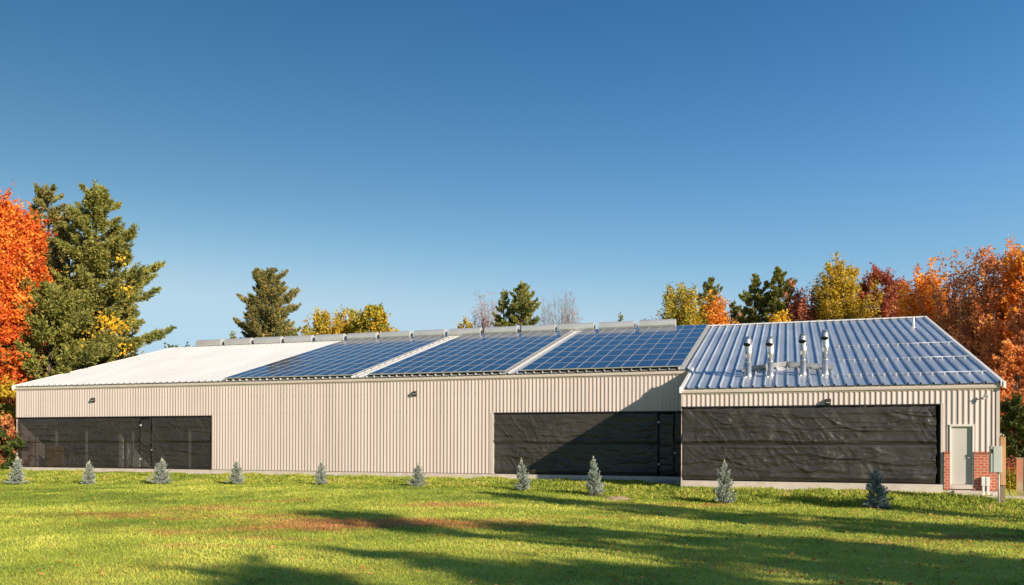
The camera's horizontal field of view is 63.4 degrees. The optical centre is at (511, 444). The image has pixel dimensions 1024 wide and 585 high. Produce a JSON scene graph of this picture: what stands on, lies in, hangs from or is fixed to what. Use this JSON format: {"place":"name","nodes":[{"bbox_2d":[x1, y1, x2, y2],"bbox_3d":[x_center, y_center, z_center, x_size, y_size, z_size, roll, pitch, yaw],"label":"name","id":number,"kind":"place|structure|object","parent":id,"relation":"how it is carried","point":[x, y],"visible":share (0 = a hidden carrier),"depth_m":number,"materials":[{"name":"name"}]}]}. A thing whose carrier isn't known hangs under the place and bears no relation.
{"place":"outdoors","nodes":[
{"label":"outdoors","id":0,"kind":"place"},
{"bbox_2d":[0,466,1023,584],"bbox_3d":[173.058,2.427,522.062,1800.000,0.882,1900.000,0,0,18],"label":"lawn ground","id":1,"kind":"structure","parent":0,"point":[410,564],"depth_m":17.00,"materials":[{"name":"plant"}]},
{"bbox_2d":[0,412,16,468],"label":"shrub","id":2,"kind":"object","parent":1,"relation":"on","point":[10,427],"visible":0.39,"depth_m":49.62,"materials":[{"name":"orange plant"}]},
{"bbox_2d":[0,375,17,468],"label":"shrub","id":3,"kind":"object","parent":1,"relation":"on","point":[6,391],"visible":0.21,"depth_m":51.67,"materials":[{"name":"plant"}]},
{"bbox_2d":[0,423,25,470],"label":"shrub","id":4,"kind":"object","parent":1,"relation":"on","point":[7,447],"visible":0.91,"depth_m":49.09,"materials":[{"name":"green plant"}]},
{"bbox_2d":[3,456,29,484],"bbox_3d":[-24.788,1.338,41.516,0.987,1.548,1.094,4,1,18],"label":"spruce tree","id":5,"kind":"object","parent":1,"relation":"on","point":[18,477],"visible":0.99,"depth_m":41.40,"materials":[{"name":"green plant"}]},
{"bbox_2d":[0,180,52,410],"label":"maple tree","id":6,"kind":"object","parent":1,"relation":"on","point":[13,267],"visible":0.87,"depth_m":53.32,"materials":[{"name":"orange plant"}]},
{"bbox_2d":[4,202,61,466],"bbox_3d":[-33.596,-7.309,57.109,4.536,18.664,4.740,0,0,33],"label":"maple tree","id":7,"kind":"object","parent":1,"relation":"on","point":[39,272],"visible":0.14,"depth_m":56.68,"materials":[{"name":"orange plant"}]},
{"bbox_2d":[10,182,105,401],"bbox_3d":[-34.563,-8.755,61.994,8.628,21.549,7.543,0,0,-34],"label":"pine tree","id":8,"kind":"object","parent":1,"relation":"on","point":[43,198],"visible":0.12,"depth_m":61.37,"materials":[{"name":"green plant"}]},
{"bbox_2d":[0,277,123,417],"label":"deciduous tree","id":9,"kind":"object","parent":1,"relation":"on","point":[68,321],"visible":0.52,"depth_m":53.81,"materials":[{"name":"green plant"}]},
{"bbox_2d":[53,202,90,329],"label":"pine tree","id":10,"kind":"object","parent":1,"relation":"on","point":[68,263],"visible":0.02,"depth_m":65.84,"materials":[{"name":"green plant"}]},
{"bbox_2d":[80,460,95,483],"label":"spruce tree","id":11,"kind":"object","parent":1,"relation":"on","point":[89,476],"visible":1,"depth_m":40.03,"materials":[{"name":"green plant"}]},
{"bbox_2d":[25,179,176,417],"bbox_3d":[-30.454,-8.585,59.492,9.985,21.233,10.000,0,0,18],"label":"pine tree","id":12,"kind":"object","parent":1,"relation":"on","point":[93,252],"visible":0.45,"depth_m":58.98,"materials":[{"name":"green plant"}]},
{"bbox_2d":[66,249,133,361],"bbox_3d":[-28.654,-7.784,57.705,4.942,11.426,3.787,0,0,18],"label":"climbing vine","id":13,"kind":"object","parent":12,"relation":"attached to","point":[110,322],"visible":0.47,"depth_m":57.55,"materials":[{"name":"yellow plant"}]},
{"bbox_2d":[147,458,171,483],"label":"spruce tree","id":14,"kind":"object","parent":1,"relation":"on","point":[162,477],"visible":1,"depth_m":38.64,"materials":[{"name":"green plant"}]},
{"bbox_2d":[164,341,189,347],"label":"tree","id":15,"kind":"object","parent":1,"relation":"on","point":[168,345],"visible":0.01,"depth_m":89.70,"materials":[{"name":"green plant"}]},
{"bbox_2d":[229,331,236,338],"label":"pine tree","id":16,"kind":"object","parent":1,"relation":"on","point":[232,336],"visible":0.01,"depth_m":75.98,"materials":[{"name":"green plant"}]},
{"bbox_2d":[225,459,243,483],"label":"spruce tree","id":17,"kind":"object","parent":1,"relation":"on","point":[235,475],"visible":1,"depth_m":37.30,"materials":[{"name":"green plant"}]},
{"bbox_2d":[232,267,302,337],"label":"pine tree","id":18,"kind":"object","parent":1,"relation":"on","point":[269,313],"visible":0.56,"depth_m":76.75,"materials":[{"name":"green plant"}]},
{"bbox_2d":[291,326,298,335],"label":"pine tree","id":19,"kind":"object","parent":1,"relation":"on","point":[294,332],"visible":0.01,"depth_m":75.98,"materials":[{"name":"green plant"}]},
{"bbox_2d":[299,315,331,335],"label":"tree","id":20,"kind":"object","parent":1,"relation":"on","point":[321,326],"visible":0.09,"depth_m":79.56,"materials":[{"name":"yellow plant"}]},
{"bbox_2d":[315,459,327,484],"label":"spruce tree","id":21,"kind":"object","parent":1,"relation":"on","point":[321,475],"visible":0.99,"depth_m":36.02,"materials":[{"name":"green plant"}]},
{"bbox_2d":[303,306,356,334],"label":"young tree","id":22,"kind":"object","parent":1,"relation":"on","point":[337,327],"visible":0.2,"depth_m":81.05,"materials":[{"name":"yellow plant"}]},
{"bbox_2d":[334,304,371,333],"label":"young tree","id":23,"kind":"object","parent":1,"relation":"on","point":[353,315],"visible":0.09,"depth_m":83.35,"materials":[{"name":"yellow plant"}]},
{"bbox_2d":[350,302,398,332],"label":"oak tree","id":24,"kind":"object","parent":1,"relation":"on","point":[366,323],"visible":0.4,"depth_m":79.10,"materials":[{"name":"yellow plant"}]},
{"bbox_2d":[373,311,396,334],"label":"tree","id":25,"kind":"object","parent":1,"relation":"on","point":[384,320],"visible":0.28,"depth_m":78.47,"materials":[{"name":"yellow plant"}]},
{"bbox_2d":[406,463,428,485],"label":"spruce tree","id":26,"kind":"object","parent":1,"relation":"on","point":[418,480],"visible":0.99,"depth_m":34.52,"materials":[{"name":"green plant"}]},
{"bbox_2d":[455,316,475,328],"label":"tree","id":27,"kind":"object","parent":1,"relation":"on","point":[466,322],"visible":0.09,"depth_m":77.78,"materials":[{"name":"yellow plant"}]},
{"bbox_2d":[466,310,485,331],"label":"bare tree","id":28,"kind":"object","parent":1,"relation":"on","point":[474,320],"visible":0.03,"depth_m":82.81,"materials":[{"name":"grey plant"}]},
{"bbox_2d":[472,291,499,333],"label":"bare tree","id":29,"kind":"object","parent":1,"relation":"on","point":[484,316],"visible":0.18,"depth_m":83.72,"materials":[{"name":"grey plant"}]},
{"bbox_2d":[492,288,513,324],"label":"pine tree","id":30,"kind":"object","parent":1,"relation":"on","point":[502,305],"visible":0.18,"depth_m":78.79,"materials":[{"name":"green plant"}]},
{"bbox_2d":[12,316,1005,494],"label":"workshop building","id":31,"kind":"structure","parent":1,"relation":"on","point":[438,425],"depth_m":41.15,"materials":[{"name":"paint"}]},
{"bbox_2d":[17,417,211,469],"bbox_3d":[-22.959,-0.094,47.424,13.950,2.910,0.257,0,0,18],"label":"screened opening","id":32,"kind":"object","parent":31,"relation":"on","point":[181,442],"visible":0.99,"depth_m":47.28,"materials":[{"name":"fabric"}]},
{"bbox_2d":[195,339,223,346],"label":"ridge vent","id":33,"kind":"object","parent":31,"relation":"on","point":[212,342],"visible":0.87,"depth_m":60.93,"materials":[{"name":"metal"}]},
{"bbox_2d":[224,338,253,345],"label":"ridge vent","id":34,"kind":"object","parent":31,"relation":"on","point":[241,341],"visible":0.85,"depth_m":60.14,"materials":[{"name":"grey"}]},
{"bbox_2d":[253,336,284,344],"bbox_3d":[-17.469,-7.447,59.633,2.200,0.595,0.627,0,0,18],"label":"ridge vent","id":35,"kind":"object","parent":31,"relation":"on","point":[267,340],"visible":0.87,"depth_m":59.36,"materials":[{"name":"grey"}]},
{"bbox_2d":[284,335,314,343],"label":"ridge vent","id":36,"kind":"object","parent":31,"relation":"on","point":[298,339],"visible":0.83,"depth_m":58.56,"materials":[{"name":"grey"}]},
{"bbox_2d":[315,334,346,342],"bbox_3d":[-12.669,-7.434,58.041,2.200,0.595,0.627,0,0,18],"label":"ridge vent","id":37,"kind":"object","parent":31,"relation":"on","point":[330,337],"visible":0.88,"depth_m":57.77,"materials":[{"name":"grey"}]},
{"bbox_2d":[224,335,450,378],"bbox_3d":[-9.809,-5.365,49.816,7.954,0.107,13.553,0,16,18],"label":"solar array","id":38,"kind":"object","parent":31,"relation":"on","point":[349,357],"visible":1,"depth_m":48.51,"materials":[{"name":"blue"}]},
{"bbox_2d":[347,332,379,339],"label":"ridge vent","id":39,"kind":"object","parent":31,"relation":"on","point":[370,335],"visible":0.77,"depth_m":56.96,"materials":[{"name":"grey"}]},
{"bbox_2d":[380,331,412,337],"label":"ridge vent","id":40,"kind":"object","parent":31,"relation":"on","point":[393,334],"visible":0.81,"depth_m":56.18,"materials":[{"name":"grey"}]},
{"bbox_2d":[414,329,447,336],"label":"ridge vent","id":41,"kind":"object","parent":31,"relation":"on","point":[437,332],"visible":0.77,"depth_m":55.37,"materials":[{"name":"grey"}]},
{"bbox_2d":[448,328,482,335],"bbox_3d":[-3.068,-7.407,54.858,2.200,0.595,0.627,0,0,18],"label":"ridge vent","id":42,"kind":"object","parent":31,"relation":"on","point":[459,332],"visible":0.86,"depth_m":54.60,"materials":[{"name":"grey"}]},
{"bbox_2d":[368,330,571,374],"bbox_3d":[-1.760,-5.342,47.147,7.498,0.107,13.553,0,16,18],"label":"solar array","id":43,"kind":"object","parent":31,"relation":"on","point":[492,352],"visible":1,"depth_m":45.77,"materials":[{"name":"blue"}]},
{"bbox_2d":[484,326,518,333],"bbox_3d":[-0.667,-7.400,54.063,2.200,0.595,0.627,0,0,18],"label":"ridge vent","id":44,"kind":"object","parent":31,"relation":"on","point":[504,329],"visible":0.77,"depth_m":53.79,"materials":[{"name":"grey"}]},
{"bbox_2d":[521,324,556,331],"bbox_3d":[1.733,-7.394,53.267,2.200,0.595,0.627,0,0,18],"label":"ridge vent","id":45,"kind":"object","parent":31,"relation":"on","point":[537,328],"visible":0.81,"depth_m":53.00,"materials":[{"name":"grey"}]},
{"bbox_2d":[559,323,594,330],"bbox_3d":[4.133,-7.387,52.471,2.200,0.595,0.627,0,0,18],"label":"ridge vent","id":46,"kind":"object","parent":31,"relation":"on","point":[578,326],"visible":0.83,"depth_m":52.20,"materials":[{"name":"grey"}]},
{"bbox_2d":[494,412,680,476],"bbox_3d":[3.603,-0.020,38.612,9.360,2.910,0.270,0,0,18],"label":"screened fence","id":47,"kind":"object","parent":31,"relation":"on","point":[625,444],"visible":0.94,"depth_m":38.61,"materials":[{"name":"fabric"}]},
{"bbox_2d":[520,324,707,370],"bbox_3d":[6.052,-5.321,44.557,7.701,0.107,13.553,0,16,18],"label":"solar array","id":48,"kind":"object","parent":31,"relation":"on","point":[657,346],"visible":1,"depth_m":43.12,"materials":[{"name":"blue"}]},
{"bbox_2d":[598,321,634,328],"bbox_3d":[6.533,-7.380,51.676,2.200,0.595,0.627,0,0,18],"label":"ridge vent","id":49,"kind":"object","parent":31,"relation":"on","point":[617,324],"visible":0.78,"depth_m":51.40,"materials":[{"name":"grey"}]},
{"bbox_2d":[639,319,675,326],"bbox_3d":[8.934,-7.373,50.880,2.200,0.595,0.627,0,0,18],"label":"ridge vent","id":50,"kind":"object","parent":31,"relation":"on","point":[656,323],"visible":0.78,"depth_m":50.61,"materials":[{"name":"grey"}]},
{"bbox_2d":[743,336,751,377],"bbox_3d":[9.706,-3.566,34.097,0.366,1.780,0.619,0,0,18],"label":"flue pipe","id":51,"kind":"object","parent":31,"relation":"attached to","point":[747,343],"visible":0.98,"depth_m":34.09,"materials":[{"name":"metal"}]},
{"bbox_2d":[765,336,773,377],"bbox_3d":[10.524,-3.549,33.806,0.366,1.760,0.619,0,0,18],"label":"flue pipe","id":52,"kind":"object","parent":31,"relation":"attached to","point":[769,343],"visible":1,"depth_m":33.80,"materials":[{"name":"metal"}]},
{"bbox_2d":[742,361,833,372],"bbox_3d":[11.668,-3.306,35.157,3.618,0.558,1.169,0,0,18],"label":"roof diverter","id":53,"kind":"object","parent":31,"relation":"on","point":[785,364],"visible":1,"depth_m":35.36,"materials":[{"name":"metal"}]},
{"bbox_2d":[798,333,806,376],"bbox_3d":[11.767,-3.611,33.529,0.366,1.820,0.619,0,0,18],"label":"flue pipe","id":54,"kind":"object","parent":31,"relation":"attached to","point":[802,340],"visible":0.99,"depth_m":33.52,"materials":[{"name":"metal"}]},
{"bbox_2d":[683,405,939,483],"bbox_3d":[11.285,0.002,31.849,9.280,2.910,0.256,0,0,18],"label":"tarp","id":55,"kind":"object","parent":31,"relation":"on","point":[895,444],"visible":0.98,"depth_m":31.72,"materials":[{"name":"fabric"}]},
{"bbox_2d":[820,330,828,375],"bbox_3d":[12.555,-3.653,33.247,0.366,1.920,0.619,0,0,18],"label":"flue pipe","id":56,"kind":"object","parent":31,"relation":"attached to","point":[824,337],"visible":0.98,"depth_m":33.24,"materials":[{"name":"metal"}]},
{"bbox_2d":[834,342,949,347],"bbox_3d":[17.677,-4.642,38.546,5.065,0.123,0.090,0,0,18],"label":"snow guard","id":57,"kind":"object","parent":31,"relation":"on","point":[893,343],"visible":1,"depth_m":38.48,"materials":[{"name":"paint"}]},
{"bbox_2d":[838,356,965,361],"bbox_3d":[16.455,-3.635,35.147,5.240,0.123,0.090,0,0,18],"label":"snow guard","id":58,"kind":"object","parent":31,"relation":"on","point":[902,357],"visible":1,"depth_m":35.11,"materials":[{"name":"paint"}]},
{"bbox_2d":[836,371,982,376],"bbox_3d":[15.402,-2.738,32.112,5.325,0.123,0.090,0,0,18],"label":"snow guard","id":59,"kind":"object","parent":31,"relation":"on","point":[914,372],"visible":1,"depth_m":32.02,"materials":[{"name":"paint"}]},
{"bbox_2d":[912,317,915,327],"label":"plumbing vent","id":60,"kind":"object","parent":31,"relation":"attached to","point":[913,322],"visible":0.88,"depth_m":42.87,"materials":[{"name":"white plastic"}]},
{"bbox_2d":[951,426,971,484],"bbox_3d":[16.359,0.395,30.183,0.697,2.108,0.104,0,0,18],"label":"door","id":61,"kind":"structure","parent":31,"relation":"in","point":[961,436],"depth_m":30.19,"materials":[{"name":"paint"}]},
{"bbox_2d":[0,469,1023,516],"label":"bank weeds","id":62,"kind":"object","parent":1,"relation":"on","point":[640,488],"visible":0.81,"depth_m":33.65,"materials":[{"name":"plant"}]},
{"bbox_2d":[1,485,1023,584],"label":"fallen leaves","id":63,"kind":"object","parent":1,"relation":"on","point":[668,574],"visible":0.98,"depth_m":17.27,"materials":[{"name":"plant"}]},
{"bbox_2d":[490,280,541,331],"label":"pine tree","id":64,"kind":"object","parent":1,"relation":"on","point":[527,308],"visible":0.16,"depth_m":77.37,"materials":[{"name":"green plant"}]},
{"bbox_2d":[513,458,531,490],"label":"spruce tree","id":65,"kind":"object","parent":1,"relation":"on","point":[522,480],"visible":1,"depth_m":32.93,"materials":[{"name":"green plant"}]},
{"bbox_2d":[534,295,553,324],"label":"bare tree","id":66,"kind":"object","parent":1,"relation":"on","point":[544,320],"visible":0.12,"depth_m":87.02,"materials":[{"name":"grey plant"}]},
{"bbox_2d":[544,284,579,330],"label":"bare tree","id":67,"kind":"object","parent":1,"relation":"on","point":[565,312],"visible":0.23,"depth_m":85.69,"materials":[{"name":"grey plant"}]},
{"bbox_2d":[560,300,582,323],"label":"bare tree","id":68,"kind":"object","parent":1,"relation":"on","point":[570,316],"visible":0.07,"depth_m":84.73,"materials":[{"name":"grey plant"}]},
{"bbox_2d":[584,494,604,496],"bbox_3d":[3.238,1.941,31.475,1.203,0.116,0.814,0,0,18],"label":"mulch ring","id":69,"kind":"object","parent":1,"relation":"on","point":[596,495],"visible":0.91,"depth_m":31.35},
{"bbox_2d":[584,456,605,494],"bbox_3d":[3.170,1.232,31.671,0.785,1.630,0.877,-1,-2,-14],"label":"spruce tree","id":70,"kind":"object","parent":69,"relation":"on","point":[596,487],"visible":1,"depth_m":31.58,"materials":[{"name":"green plant"}]},
{"bbox_2d":[605,496,628,499],"bbox_3d":[3.814,1.941,30.015,1.139,0.154,0.831,0,0,18],"label":"rock","id":71,"kind":"object","parent":1,"relation":"on","point":[616,497],"visible":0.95,"depth_m":29.80,"materials":[{"name":"stone"}]},
{"bbox_2d":[656,280,708,325],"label":"young tree","id":72,"kind":"object","parent":1,"relation":"on","point":[685,315],"visible":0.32,"depth_m":73.07,"materials":[{"name":"yellow plant"}]},
{"bbox_2d":[695,276,729,320],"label":"pine tree","id":73,"kind":"object","parent":1,"relation":"on","point":[708,286],"visible":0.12,"depth_m":77.67,"materials":[{"name":"green plant"}]},
{"bbox_2d":[700,289,738,324],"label":"young tree","id":74,"kind":"object","parent":1,"relation":"on","point":[715,316],"visible":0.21,"depth_m":73.43,"materials":[{"name":"orange plant"}]},
{"bbox_2d":[712,459,737,503],"bbox_3d":[7.429,1.334,28.998,0.815,1.692,0.904,-2,3,-44],"label":"spruce tree","id":75,"kind":"object","parent":1,"relation":"on","point":[724,483],"visible":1,"depth_m":28.91,"materials":[{"name":"green plant"}]},
{"bbox_2d":[728,300,744,323],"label":"pine tree","id":76,"kind":"object","parent":1,"relation":"on","point":[734,312],"visible":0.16,"depth_m":79.68,"materials":[{"name":"green plant"}]},
{"bbox_2d":[737,273,770,323],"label":"pine tree","id":77,"kind":"object","parent":1,"relation":"on","point":[754,312],"visible":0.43,"depth_m":75.76,"materials":[{"name":"green plant"}]},
{"bbox_2d":[754,266,802,322],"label":"pine tree","id":78,"kind":"object","parent":1,"relation":"on","point":[774,303],"visible":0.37,"depth_m":74.29,"materials":[{"name":"green plant"}]},
{"bbox_2d":[767,308,792,321],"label":"tree","id":79,"kind":"object","parent":1,"relation":"on","point":[777,318],"visible":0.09,"depth_m":69.56,"materials":[{"name":"yellow plant"}]},
{"bbox_2d":[780,278,822,321],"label":"maple tree","id":80,"kind":"object","parent":1,"relation":"on","point":[804,313],"visible":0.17,"depth_m":73.23,"materials":[{"name":"red plant"}]},
{"bbox_2d":[808,251,884,319],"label":"young tree","id":81,"kind":"object","parent":1,"relation":"on","point":[837,301],"visible":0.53,"depth_m":71.23,"materials":[{"name":"yellow plant"}]},
{"bbox_2d":[864,506,894,509],"bbox_3d":[11.968,2.088,27.165,1.241,0.114,0.788,0,0,18],"label":"mulch ring","id":82,"kind":"object","parent":1,"relation":"on","point":[875,508],"visible":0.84,"depth_m":26.98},
{"bbox_2d":[863,466,893,507],"bbox_3d":[11.981,1.427,27.208,0.982,1.517,0.941,-3,2,15],"label":"spruce tree","id":83,"kind":"object","parent":82,"relation":"on","point":[878,500],"visible":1,"depth_m":27.09,"materials":[{"name":"green plant"}]},
{"bbox_2d":[855,262,910,317],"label":"maple tree","id":84,"kind":"object","parent":1,"relation":"on","point":[887,281],"visible":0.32,"depth_m":72.80,"materials":[{"name":"red plant"}]},
{"bbox_2d":[879,276,914,311],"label":"maple tree","id":85,"kind":"object","parent":1,"relation":"on","point":[902,280],"visible":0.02,"depth_m":77.36,"materials":[{"name":"red plant"}]},
{"bbox_2d":[892,256,960,335],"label":"maple tree","id":86,"kind":"object","parent":1,"relation":"on","point":[924,284],"visible":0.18,"depth_m":65.62,"materials":[{"name":"orange plant"}]},
{"bbox_2d":[917,276,979,334],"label":"tree","id":87,"kind":"object","parent":1,"relation":"on","point":[952,293],"visible":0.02,"depth_m":78.52,"materials":[{"name":"orange plant"}]},
{"bbox_2d":[911,245,1008,351],"bbox_3d":[34.003,-6.209,62.069,6.400,16.839,7.782,0,0,-12],"label":"maple tree","id":88,"kind":"object","parent":1,"relation":"on","point":[943,322],"visible":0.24,"depth_m":61.29,"materials":[{"name":"plant"}]},
{"bbox_2d":[952,490,982,496],"bbox_3d":[16.345,1.871,29.762,0.930,0.420,0.490,0,0,18],"label":"concrete step","id":89,"kind":"object","parent":1,"relation":"on","point":[964,492],"visible":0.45,"depth_m":29.54,"materials":[{"name":"concrete"}]},
{"bbox_2d":[947,314,1022,393],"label":"maple tree","id":90,"kind":"object","parent":1,"relation":"on","point":[970,340],"visible":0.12,"depth_m":57.37,"materials":[{"name":"plant"}]},
{"bbox_2d":[949,234,1023,435],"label":"maple tree","id":91,"kind":"object","parent":1,"relation":"on","point":[986,271],"visible":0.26,"depth_m":59.46,"materials":[{"name":"orange plant"}]},
{"bbox_2d":[971,243,1023,392],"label":"maple tree","id":92,"kind":"object","parent":1,"relation":"on","point":[1017,283],"visible":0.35,"depth_m":57.94,"materials":[{"name":"orange plant"}]},
{"bbox_2d":[978,287,1023,445],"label":"maple tree","id":93,"kind":"object","parent":1,"relation":"on","point":[1017,326],"visible":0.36,"depth_m":54.51,"materials":[{"name":"orange plant"}]},
{"bbox_2d":[999,434,1005,502],"bbox_3d":[16.454,1.012,27.812,0.170,2.699,0.145,0,0,18],"label":"wooden post","id":94,"kind":"object","parent":1,"relation":"on","point":[1002,441],"visible":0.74,"depth_m":27.75,"materials":[{"name":"brown wood"}]},
{"bbox_2d":[989,446,1001,502],"bbox_3d":[16.143,1.050,27.677,0.329,2.005,0.276,0,0,18],"label":"electrical box","id":95,"kind":"object","parent":94,"relation":"attached to","point":[995,459],"visible":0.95,"depth_m":27.57,"materials":[{"name":"grey metal"}]},
{"bbox_2d":[993,446,1001,471],"bbox_3d":[16.133,0.490,27.544,0.242,0.861,0.015,0,0,18],"label":"door","id":96,"kind":"structure","parent":95,"relation":"in","point":[997,450],"depth_m":27.54,"materials":[{"name":"grey metal"}]},
{"bbox_2d":[983,495,1023,499],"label":"concrete apron","id":97,"kind":"object","parent":1,"relation":"on","point":[1006,496],"visible":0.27,"depth_m":29.13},
{"bbox_2d":[981,477,984,494],"bbox_3d":[16.928,1.492,29.782,0.116,0.660,0.125,0,0,18],"label":"conduit cover","id":98,"kind":"object","parent":97,"relation":"on","point":[983,483],"visible":0.77,"depth_m":29.74,"materials":[{"name":"white plastic"}]},
{"bbox_2d":[986,477,989,494],"bbox_3d":[17.067,1.493,29.736,0.116,0.660,0.125,0,0,18],"label":"conduit cover","id":99,"kind":"object","parent":97,"relation":"on","point":[987,484],"visible":0.89,"depth_m":29.69,"materials":[{"name":"white plastic"}]},
{"bbox_2d":[992,337,1023,444],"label":"tree","id":100,"kind":"object","parent":1,"relation":"on","point":[1013,365],"visible":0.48,"depth_m":49.80,"materials":[{"name":"orange plant"}]},
{"bbox_2d":[1005,467,1015,495],"bbox_3d":[21.949,1.573,36.496,1.312,1.412,1.421,0,0,-37],"label":"shrub","id":101,"kind":"object","parent":1,"relation":"on","point":[1010,480],"visible":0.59,"depth_m":36.26,"materials":[{"name":"yellow plant"}]},
{"bbox_2d":[1005,455,1016,494],"bbox_3d":[22.264,1.383,36.985,1.512,1.798,1.585,0,0,-7],"label":"shrub","id":102,"kind":"object","parent":1,"relation":"on","point":[1009,465],"visible":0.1,"depth_m":36.86,"materials":[{"name":"red plant"}]},
{"bbox_2d":[1000,392,1023,470],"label":"shrub","id":103,"kind":"object","parent":1,"relation":"on","point":[1011,409],"visible":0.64,"depth_m":47.72,"materials":[{"name":"green plant"}]},
{"bbox_2d":[1010,412,1023,457],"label":"shrub","id":104,"kind":"object","parent":1,"relation":"on","point":[1019,426],"visible":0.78,"depth_m":46.88,"materials":[{"name":"green plant"}]},
{"bbox_2d":[0,0,1023,357],"label":"sky","id":105,"kind":"structure","parent":0,"point":[416,158],"materials":[{"name":"blue"}]},
{"bbox_2d":[634,480,680,483],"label":"gravel","id":106,"kind":"structure","parent":0,"point":[667,482],"depth_m":36.41,"materials":[{"name":"gravel"}]},
{"bbox_3d":[19.619,2.493,30.920,1.740,0.497,2.150,0,0,18],"label":"concrete pad","id":107,"kind":"object","parent":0,"visible":0},
{"bbox_2d":[1016,458,1023,495],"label":"steel cabinet","id":108,"kind":"object","parent":107,"relation":"on","point":[1020,477],"visible":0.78,"depth_m":31.27,"materials":[{"name":"metal"}]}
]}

